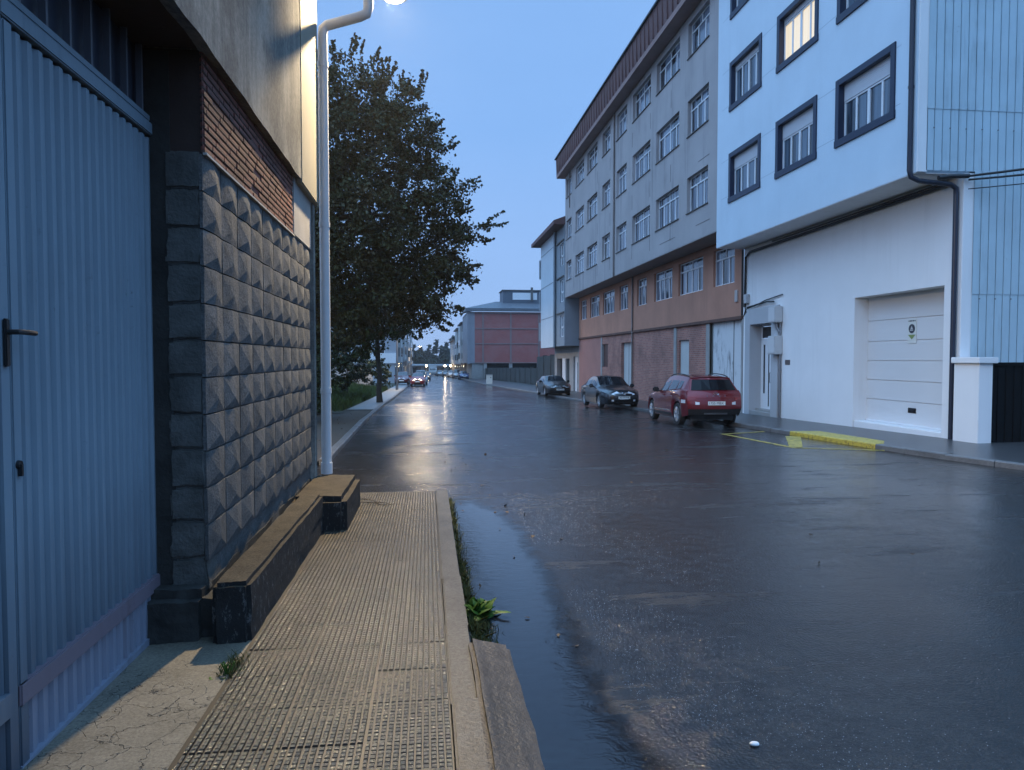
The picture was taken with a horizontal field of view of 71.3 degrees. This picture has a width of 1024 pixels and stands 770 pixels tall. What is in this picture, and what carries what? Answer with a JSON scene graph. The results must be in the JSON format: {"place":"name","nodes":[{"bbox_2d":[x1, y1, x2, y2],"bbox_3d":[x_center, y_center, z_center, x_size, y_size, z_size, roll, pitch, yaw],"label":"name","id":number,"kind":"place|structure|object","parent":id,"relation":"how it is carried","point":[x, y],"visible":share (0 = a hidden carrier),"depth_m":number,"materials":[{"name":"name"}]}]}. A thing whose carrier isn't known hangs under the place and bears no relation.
{"place":"outdoors","nodes":[
{"label":"outdoors","id":0,"kind":"place"},
{"bbox_2d":[20,616,267,769],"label":"apron","id":1,"kind":"object","parent":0,"point":[146,708],"visible":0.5,"depth_m":3.22,"materials":[{"name":"concrete"}]},
{"bbox_2d":[209,661,241,681],"bbox_3d":[-1.443,1.450,3.613,0.122,0.083,0.168,1,2,22],"label":"weed plant","id":2,"kind":"object","parent":1,"relation":"on","point":[226,669],"visible":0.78,"depth_m":3.61,"materials":[{"name":"green plant"}]},
{"bbox_2d":[167,491,454,769],"bbox_3d":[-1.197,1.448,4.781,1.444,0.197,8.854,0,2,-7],"label":"pavement","id":3,"kind":"structure","parent":0,"point":[423,529],"depth_m":3.69,"materials":[{"name":"tile"}]},
{"bbox_2d":[212,494,322,643],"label":"wall","id":4,"kind":"structure","parent":3,"relation":"on","point":[253,583],"depth_m":4.54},
{"bbox_2d":[291,475,359,531],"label":"concrete block","id":5,"kind":"structure","parent":3,"relation":"on","point":[340,494],"depth_m":7.16,"materials":[{"name":"concrete"}]},
{"bbox_2d":[360,498,393,505],"bbox_3d":[-1.651,1.375,8.370,0.644,0.032,0.188,2,3,42],"label":"fallen twig","id":6,"kind":"object","parent":3,"relation":"on","point":[375,502],"visible":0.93,"depth_m":8.31,"materials":[{"name":"wood"}]},
{"bbox_2d":[317,410,371,460],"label":"sidewalk","id":7,"kind":"structure","parent":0,"point":[339,432],"depth_m":22.00,"materials":[{"name":"grey concrete"}]},
{"bbox_2d":[316,336,349,412],"bbox_3d":[-7.552,-0.260,23.262,4.325,3.254,5.101,0,2,-7],"label":"bush","id":8,"kind":"object","parent":7,"relation":"on","point":[336,359],"visible":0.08,"depth_m":23.96,"materials":[{"name":"green plant"}]},
{"bbox_2d":[315,32,508,414],"bbox_3d":[-6.461,-5.725,26.358,12.800,14.254,7.529,0,2,-7],"label":"oak tree","id":9,"kind":"object","parent":7,"relation":"on","point":[383,119],"visible":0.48,"depth_m":25.64,"materials":[{"name":"green plant"}]},
{"bbox_2d":[320,382,387,412],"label":"bank","id":10,"kind":"structure","parent":0,"point":[332,411],"depth_m":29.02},
{"bbox_2d":[319,327,367,393],"bbox_3d":[-11.171,-1.021,38.249,6.598,4.379,8.232,0,2,-7],"label":"bush","id":11,"kind":"object","parent":10,"relation":"on","point":[346,360],"visible":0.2,"depth_m":39.22,"materials":[{"name":"green plant"}]},
{"bbox_2d":[331,368,372,384],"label":"garden wall","id":12,"kind":"structure","parent":10,"relation":"on","point":[368,377],"depth_m":64.87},
{"bbox_2d":[331,350,392,386],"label":"bush","id":13,"kind":"object","parent":10,"relation":"on","point":[366,370],"visible":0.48,"depth_m":60.60,"materials":[{"name":"green plant"}]},
{"bbox_2d":[347,383,406,409],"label":"pavement","id":14,"kind":"structure","parent":0,"point":[371,403],"depth_m":40.14,"materials":[{"name":"concrete"}]},
{"bbox_2d":[330,264,435,401],"bbox_3d":[-7.012,-3.044,37.512,6.360,8.329,4.012,-1,2,-26],"label":"street tree","id":15,"kind":"object","parent":14,"relation":"on","point":[370,337],"visible":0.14,"depth_m":37.19,"materials":[{"name":"green plant"}]},
{"bbox_2d":[396,341,397,389],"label":"street lamp","id":16,"kind":"object","parent":14,"relation":"on","point":[396,366],"visible":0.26,"depth_m":61.19,"materials":[{"name":"grey metal"}]},
{"bbox_2d":[394,371,410,384],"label":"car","id":17,"kind":"object","parent":14,"relation":"on","point":[403,377],"visible":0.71,"depth_m":80.22,"materials":[{"name":"white paint"}]},
{"bbox_2d":[317,0,768,355],"label":"sky","id":18,"kind":"structure","parent":0,"point":[512,80],"materials":[{"name":"blue"}]},
{"bbox_2d":[317,374,956,464],"bbox_3d":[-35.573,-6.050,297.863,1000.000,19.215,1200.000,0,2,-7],"label":"ground","id":19,"kind":"structure","parent":0,"point":[388,386],"depth_m":79.32,"materials":[{"name":"concrete"}]},
{"bbox_2d":[0,0,372,769],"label":"warehouse","id":20,"kind":"structure","parent":19,"relation":"on","point":[158,390],"depth_m":4.00,"materials":[{"name":"paint"}]},
{"bbox_2d":[384,0,405,3],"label":"street lamp","id":21,"kind":"object","parent":20,"relation":"attached to","point":[395,1],"visible":1,"depth_m":9.34,"materials":[{"name":"glass"}]},
{"bbox_2d":[319,385,407,464],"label":"kerb","id":22,"kind":"structure","parent":19,"relation":"on","point":[340,444],"depth_m":19.19,"materials":[{"name":"concrete"}]},
{"bbox_2d":[330,303,402,382],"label":"house","id":23,"kind":"structure","parent":19,"relation":"on","point":[389,355],"depth_m":98.57,"materials":[{"name":"paint"}]},
{"bbox_2d":[399,324,406,371],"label":"house","id":24,"kind":"structure","parent":19,"relation":"on","point":[404,354],"depth_m":119.37,"materials":[{"name":"paint"}]},
{"bbox_2d":[402,328,409,371],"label":"house","id":25,"kind":"structure","parent":19,"relation":"on","point":[404,365],"depth_m":140.51,"materials":[{"name":"paint"}]},
{"bbox_2d":[407,330,411,373],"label":"house","id":26,"kind":"structure","parent":19,"relation":"on","point":[408,362],"depth_m":169.58,"materials":[{"name":"paint"}]},
{"bbox_2d":[412,364,450,373],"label":"bridge","id":27,"kind":"structure","parent":19,"relation":"on","point":[415,367],"depth_m":259.64,"materials":[{"name":"grey concrete"}]},
{"bbox_2d":[413,367,450,372],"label":"window","id":28,"kind":"structure","parent":27,"relation":"in","point":[414,368],"depth_m":260.05,"materials":[{"name":"black glass"}]},
{"bbox_2d":[413,347,450,363],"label":"distant wood","id":29,"kind":"object","parent":19,"relation":"on","point":[422,357],"visible":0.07,"depth_m":288.27,"materials":[{"name":"plant"}]},
{"bbox_2d":[431,339,439,357],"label":"tall tree","id":30,"kind":"object","parent":19,"relation":"on","point":[434,350],"visible":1,"depth_m":290.22,"materials":[{"name":"green plant"}]},
{"bbox_2d":[448,338,456,370],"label":"house","id":31,"kind":"structure","parent":19,"relation":"on","point":[452,354],"depth_m":200.04,"materials":[{"name":"paint"}]},
{"bbox_2d":[453,328,460,370],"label":"house","id":32,"kind":"structure","parent":19,"relation":"on","point":[456,350],"depth_m":166.38,"materials":[{"name":"paint"}]},
{"bbox_2d":[457,321,466,370],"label":"house","id":33,"kind":"structure","parent":19,"relation":"on","point":[460,345],"depth_m":151.06,"materials":[{"name":"paint"}]},
{"bbox_2d":[461,287,554,378],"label":"brick building","id":34,"kind":"structure","parent":19,"relation":"on","point":[506,335],"depth_m":130.66,"materials":[{"name":"brick"}]},
{"bbox_2d":[485,355,554,384],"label":"yard wall","id":35,"kind":"structure","parent":19,"relation":"on","point":[544,367],"depth_m":85.75,"materials":[{"name":"concrete"}]},
{"bbox_2d":[531,216,578,391],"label":"narrow house","id":36,"kind":"structure","parent":19,"relation":"on","point":[559,328],"depth_m":58.36,"materials":[{"name":"white paint"}]},
{"bbox_2d":[561,279,563,301],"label":"window","id":37,"kind":"structure","parent":36,"relation":"in","point":[562,281],"depth_m":56.40,"materials":[{"name":"grey glass"}]},
{"bbox_2d":[561,243,563,265],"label":"window","id":38,"kind":"structure","parent":36,"relation":"in","point":[562,246],"depth_m":56.33,"materials":[{"name":"grey glass"}]},
{"bbox_2d":[562,358,565,380],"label":"door panel","id":39,"kind":"structure","parent":36,"relation":"in","point":[563,359],"depth_m":61.07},
{"bbox_2d":[575,357,577,390],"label":"door","id":40,"kind":"structure","parent":36,"relation":"in","point":[576,358],"depth_m":57.13,"materials":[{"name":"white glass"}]},
{"bbox_2d":[554,0,743,412],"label":"apartment block","id":41,"kind":"structure","parent":19,"relation":"on","point":[654,279],"depth_m":34.20,"materials":[{"name":"paint"}]},
{"bbox_2d":[566,219,570,240],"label":"window","id":42,"kind":"structure","parent":41,"relation":"in","point":[569,222],"depth_m":54.04,"materials":[{"name":"clear glass"}]},
{"bbox_2d":[567,261,570,280],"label":"window","id":43,"kind":"structure","parent":41,"relation":"in","point":[569,263],"depth_m":54.10,"materials":[{"name":"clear glass"}]},
{"bbox_2d":[566,177,571,198],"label":"window","id":44,"kind":"structure","parent":41,"relation":"in","point":[571,177],"depth_m":53.58,"materials":[{"name":"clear glass"}]},
{"bbox_2d":[575,207,583,232],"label":"window","id":45,"kind":"structure","parent":41,"relation":"in","point":[581,213],"depth_m":49.87,"materials":[{"name":"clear glass"}]},
{"bbox_2d":[575,162,583,188],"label":"window","id":46,"kind":"structure","parent":41,"relation":"in","point":[581,169],"depth_m":49.80,"materials":[{"name":"clear glass"}]},
{"bbox_2d":[576,252,583,275],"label":"window","id":47,"kind":"structure","parent":41,"relation":"in","point":[580,263],"depth_m":50.23,"materials":[{"name":"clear glass"}]},
{"bbox_2d":[582,300,586,319],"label":"window","id":48,"kind":"structure","parent":41,"relation":"in","point":[584,303],"depth_m":53.80,"materials":[{"name":"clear glass"}]},
{"bbox_2d":[586,243,596,269],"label":"window","id":49,"kind":"structure","parent":41,"relation":"in","point":[593,249],"depth_m":46.33,"materials":[{"name":"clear glass"}]},
{"bbox_2d":[587,194,596,222],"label":"window","id":50,"kind":"structure","parent":41,"relation":"in","point":[593,202],"depth_m":46.28,"materials":[{"name":"clear glass"}]},
{"bbox_2d":[586,145,597,175],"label":"window","id":51,"kind":"structure","parent":41,"relation":"in","point":[593,155],"depth_m":46.21,"materials":[{"name":"clear glass"}]},
{"bbox_2d":[591,295,598,317],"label":"window","id":52,"kind":"structure","parent":41,"relation":"in","point":[594,300],"depth_m":50.31,"materials":[{"name":"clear glass"}]},
{"bbox_2d":[601,234,609,261],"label":"window","id":53,"kind":"structure","parent":41,"relation":"in","point":[607,239],"depth_m":42.74,"materials":[{"name":"clear glass"}]},
{"bbox_2d":[601,182,609,210],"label":"window","id":54,"kind":"structure","parent":41,"relation":"in","point":[607,187],"depth_m":42.61,"materials":[{"name":"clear glass"}]},
{"bbox_2d":[602,129,609,157],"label":"window","id":55,"kind":"structure","parent":41,"relation":"in","point":[607,136],"depth_m":42.51,"materials":[{"name":"clear glass"}]},
{"bbox_2d":[604,289,614,313],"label":"window","id":56,"kind":"structure","parent":41,"relation":"in","point":[609,297],"depth_m":46.45,"materials":[{"name":"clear glass"}]},
{"bbox_2d":[615,223,625,253],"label":"window","id":57,"kind":"structure","parent":41,"relation":"in","point":[622,230],"depth_m":39.42,"materials":[{"name":"clear glass"}]},
{"bbox_2d":[615,165,626,198],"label":"window","id":58,"kind":"structure","parent":41,"relation":"in","point":[623,173],"depth_m":39.22,"materials":[{"name":"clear glass"}]},
{"bbox_2d":[616,108,626,141],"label":"window","id":59,"kind":"structure","parent":41,"relation":"in","point":[623,117],"depth_m":39.17,"materials":[{"name":"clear glass"}]},
{"bbox_2d":[621,284,627,309],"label":"window","id":60,"kind":"structure","parent":41,"relation":"in","point":[624,289],"depth_m":42.92,"materials":[{"name":"clear glass"}]},
{"bbox_2d":[624,342,630,385],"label":"door","id":61,"kind":"structure","parent":41,"relation":"in","point":[627,346],"depth_m":42.63,"materials":[{"name":"metal"}]},
{"bbox_2d":[631,207,649,244],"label":"window","id":62,"kind":"structure","parent":41,"relation":"in","point":[642,220],"depth_m":35.80,"materials":[{"name":"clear glass"}]},
{"bbox_2d":[631,143,649,184],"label":"window","id":63,"kind":"structure","parent":41,"relation":"in","point":[642,160],"depth_m":35.75,"materials":[{"name":"clear glass"}]},
{"bbox_2d":[632,78,650,123],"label":"window","id":64,"kind":"structure","parent":41,"relation":"in","point":[643,98],"depth_m":35.54,"materials":[{"name":"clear glass"}]},
{"bbox_2d":[639,277,646,305],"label":"window","id":65,"kind":"structure","parent":41,"relation":"in","point":[643,282],"depth_m":39.17,"materials":[{"name":"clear glass"}]},
{"bbox_2d":[656,268,671,301],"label":"window","id":66,"kind":"structure","parent":41,"relation":"in","point":[663,279],"depth_m":35.71,"materials":[{"name":"clear glass"}]},
{"bbox_2d":[654,187,678,231],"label":"window","id":67,"kind":"structure","parent":41,"relation":"in","point":[669,204],"depth_m":31.82,"materials":[{"name":"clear glass"}]},
{"bbox_2d":[655,115,678,164],"bbox_3d":[6.944,-10.882,31.568,0.257,1.465,3.120,0,2,-7],"label":"window","id":68,"kind":"structure","parent":41,"relation":"in","point":[669,136],"depth_m":31.79,"materials":[{"name":"clear glass"}]},
{"bbox_2d":[655,41,679,96],"bbox_3d":[6.944,-13.990,31.453,0.257,1.405,3.120,0,2,-7],"label":"window","id":69,"kind":"structure","parent":41,"relation":"in","point":[670,66],"depth_m":31.61,"materials":[{"name":"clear glass"}]},
{"bbox_2d":[681,340,688,373],"bbox_3d":[8.022,-0.140,32.860,0.060,3.850,1.320,0,2,-7],"label":"door","id":70,"kind":"structure","parent":41,"relation":"in","point":[684,343],"depth_m":32.92,"materials":[{"name":"metal"}]},
{"bbox_2d":[680,257,702,295],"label":"window","id":71,"kind":"structure","parent":41,"relation":"in","point":[691,273],"depth_m":31.87,"materials":[{"name":"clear glass"}]},
{"bbox_2d":[685,167,707,214],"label":"window","id":72,"kind":"structure","parent":41,"relation":"in","point":[699,183],"depth_m":28.32,"materials":[{"name":"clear glass"}]},
{"bbox_2d":[686,86,708,138],"bbox_3d":[7.369,-10.751,28.016,0.257,1.465,2.280,0,2,-7],"label":"window","id":73,"kind":"structure","parent":41,"relation":"in","point":[700,105],"depth_m":28.19,"materials":[{"name":"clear glass"}]},
{"bbox_2d":[687,4,709,60],"bbox_3d":[7.369,-13.859,27.901,0.257,1.405,2.280,0,2,-7],"label":"window","id":74,"kind":"structure","parent":41,"relation":"in","point":[700,28],"depth_m":28.05,"materials":[{"name":"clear glass"}]},
{"bbox_2d":[715,249,734,286],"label":"window","id":75,"kind":"structure","parent":41,"relation":"in","point":[725,258],"depth_m":28.41,"materials":[{"name":"clear glass"}]},
{"bbox_2d":[711,320,740,392],"bbox_3d":[8.547,-0.375,28.268,0.084,4.260,3.100,0,2,-7],"label":"wide door","id":76,"kind":"structure","parent":41,"relation":"in","point":[726,336],"depth_m":28.21,"materials":[{"name":"metal"}]},
{"bbox_2d":[716,0,1023,438],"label":"white house","id":77,"kind":"structure","parent":19,"relation":"on","point":[883,275],"depth_m":18.27,"materials":[{"name":"paint"}]},
{"bbox_2d":[730,0,748,19],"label":"window","id":78,"kind":"structure","parent":77,"relation":"in","point":[735,5],"depth_m":24.66,"materials":[{"name":"glass"}]},
{"bbox_2d":[728,133,760,203],"bbox_3d":[7.851,-7.210,23.926,0.235,1.720,2.420,0,2,-7],"label":"window","id":79,"kind":"structure","parent":77,"relation":"in","point":[744,163],"depth_m":24.10,"materials":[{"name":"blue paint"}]},
{"bbox_2d":[729,32,761,111],"bbox_3d":[7.851,-10.362,23.810,0.235,1.690,2.420,0,2,-7],"label":"window","id":80,"kind":"structure","parent":77,"relation":"in","point":[745,71],"depth_m":23.99,"materials":[{"name":"glass"}]},
{"bbox_2d":[760,324,770,408],"bbox_3d":[9.154,-0.636,25.167,0.090,3.050,1.620,0,2,-7],"label":"entrance door","id":81,"kind":"structure","parent":77,"relation":"in","point":[765,331],"depth_m":25.64,"materials":[{"name":"white metal"}]},
{"bbox_2d":[774,95,817,179],"bbox_3d":[8.249,-7.086,20.597,0.235,1.720,2.330,0,2,-7],"label":"window","id":82,"kind":"structure","parent":77,"relation":"in","point":[796,132],"depth_m":20.71,"materials":[{"name":"glass"}]},
{"bbox_2d":[776,0,818,73],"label":"window","id":83,"kind":"structure","parent":77,"relation":"in","point":[798,24],"depth_m":20.72,"materials":[{"name":"glass"}]},
{"bbox_2d":[836,0,866,24],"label":"window","id":84,"kind":"structure","parent":77,"relation":"in","point":[845,8],"depth_m":18.19,"materials":[{"name":"black paint"}]},
{"bbox_2d":[834,41,896,148],"bbox_3d":[8.634,-6.967,17.372,0.235,1.720,2.410,0,2,-7],"label":"window","id":85,"kind":"structure","parent":77,"relation":"in","point":[865,96],"depth_m":17.39,"materials":[{"name":"blue paint"}]},
{"bbox_2d":[865,288,943,429],"bbox_3d":[10.045,-0.664,18.041,0.090,3.392,3.450,0,2,-7],"label":"garage door","id":86,"kind":"structure","parent":77,"relation":"in","point":[905,343],"depth_m":18.12,"materials":[{"name":"white metal"}]},
{"bbox_2d":[937,168,1023,188],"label":"overhead cable","id":87,"kind":"object","parent":77,"relation":"attached to","point":[947,176],"visible":1,"depth_m":15.41,"materials":[{"name":"black plastic"}]},
{"bbox_2d":[991,362,1023,442],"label":"sheet gate","id":88,"kind":"structure","parent":19,"relation":"on","point":[1007,423],"depth_m":15.25,"materials":[{"name":"metal"}]},
{"bbox_2d":[317,374,1023,769],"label":"road","id":89,"kind":"structure","parent":0,"point":[693,502],"depth_m":5.82,"materials":[{"name":"asphalt"}]},
{"bbox_2d":[214,497,499,678],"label":"kerb grass","id":90,"kind":"structure","parent":89,"relation":"on","point":[477,632],"depth_m":4.54,"materials":[{"name":"grass"},{"name":"leaves"}]},
{"bbox_2d":[409,373,425,385],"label":"red hatchback","id":91,"kind":"object","parent":89,"relation":"on","point":[417,378],"visible":1,"depth_m":77.39,"materials":[{"name":"paint"}]},
{"bbox_2d":[416,370,428,383],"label":"silver car","id":92,"kind":"object","parent":89,"relation":"on","point":[423,372],"visible":0.38,"depth_m":87.74,"materials":[{"name":"paint"}]},
{"bbox_2d":[429,365,436,374],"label":"box van","id":93,"kind":"object","parent":89,"relation":"on","point":[432,369],"visible":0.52,"depth_m":193.91,"materials":[{"name":"white paint"}]},
{"bbox_2d":[436,490,488,769],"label":"kerb","id":94,"kind":"structure","parent":89,"relation":"on","point":[469,745],"depth_m":3.79,"materials":[{"name":"concrete"}]},
{"bbox_2d":[458,371,468,378],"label":"blue car","id":95,"kind":"object","parent":89,"relation":"on","point":[463,374],"visible":0.98,"depth_m":126.39,"materials":[{"name":"paint"}]},
{"bbox_2d":[464,597,510,619],"bbox_3d":[-0.214,1.476,4.730,0.371,0.129,0.328,-1,2,-31],"label":"weed plant","id":96,"kind":"object","parent":89,"relation":"on","point":[483,606],"visible":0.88,"depth_m":4.68,"materials":[{"name":"green plant"}]},
{"bbox_2d":[468,638,544,769],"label":"kerb ramp","id":97,"kind":"structure","parent":89,"relation":"on","point":[510,737],"depth_m":3.19,"materials":[{"name":"concrete"}]},
{"bbox_2d":[536,375,570,395],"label":"black saloon","id":98,"kind":"object","parent":89,"relation":"on","point":[550,384],"visible":1,"depth_m":48.68,"materials":[{"name":"paint"}]},
{"bbox_2d":[451,499,657,769],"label":"water","id":99,"kind":"structure","parent":89,"relation":"on","point":[576,725],"depth_m":4.08,"materials":[{"name":"liquid"}]},
{"bbox_2d":[581,375,638,407],"bbox_3d":[4.553,0.280,33.593,2.149,1.470,5.068,0,1,-8],"label":"dark saloon","id":100,"kind":"object","parent":89,"relation":"on","point":[601,391],"visible":1,"depth_m":32.28,"materials":[{"name":"grey paint"}]},
{"bbox_2d":[436,374,792,434],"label":"kerb","id":101,"kind":"structure","parent":89,"relation":"on","point":[768,429],"depth_m":23.08,"materials":[{"name":"concrete"}]},
{"bbox_2d":[317,410,912,645],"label":"fallen leaves","id":102,"kind":"object","parent":89,"relation":"on","point":[558,634],"visible":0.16,"depth_m":8.20,"materials":[{"name":"brown plant"}]},
{"bbox_2d":[648,373,740,424],"bbox_3d":[5.768,0.410,23.166,2.170,1.582,4.675,0,1,-5],"label":"red suv","id":103,"kind":"object","parent":89,"relation":"on","point":[681,398],"visible":1,"depth_m":21.22,"materials":[{"name":"paint"}]},
{"bbox_2d":[510,489,998,769],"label":"grit","id":104,"kind":"object","parent":89,"relation":"on","point":[716,643],"visible":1,"depth_m":3.89,"materials":[{"name":"gravel"}]},
{"bbox_2d":[723,431,884,450],"bbox_3d":[6.526,1.304,16.928,1.720,0.102,4.950,0,2,-7],"label":"yellow marking","id":105,"kind":"object","parent":89,"relation":"on","point":[794,441],"visible":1,"depth_m":16.55,"materials":[{"name":"paint"}]},
{"bbox_2d":[790,431,881,448],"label":"painted kerb","id":106,"kind":"structure","parent":89,"relation":"on","point":[866,444],"depth_m":16.39,"materials":[{"name":"paint"}]},
{"bbox_2d":[875,444,1023,470],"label":"kerb","id":107,"kind":"structure","parent":89,"relation":"on","point":[961,458],"depth_m":12.96,"materials":[{"name":"concrete"}]},
{"bbox_2d":[456,377,1023,462],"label":"pavement","id":108,"kind":"structure","parent":0,"point":[1010,451],"depth_m":16.73,"materials":[{"name":"concrete"}]},
{"bbox_2d":[486,374,492,383],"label":"utility cabinet","id":109,"kind":"object","parent":108,"relation":"on","point":[488,378],"visible":0.96,"depth_m":83.11,"materials":[{"name":"metal"}]},
{"bbox_2d":[800,431,883,443],"bbox_3d":[7.792,1.207,16.697,0.580,0.071,3.400,0,2,-7],"label":"yellow patch","id":110,"kind":"object","parent":108,"relation":"on","point":[847,436],"visible":1,"depth_m":16.72,"materials":[{"name":"paint"}]},
{"bbox_2d":[951,357,998,442],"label":"gate pillar","id":111,"kind":"structure","parent":108,"relation":"on","point":[972,404],"depth_m":15.15,"materials":[{"name":"white paint"}]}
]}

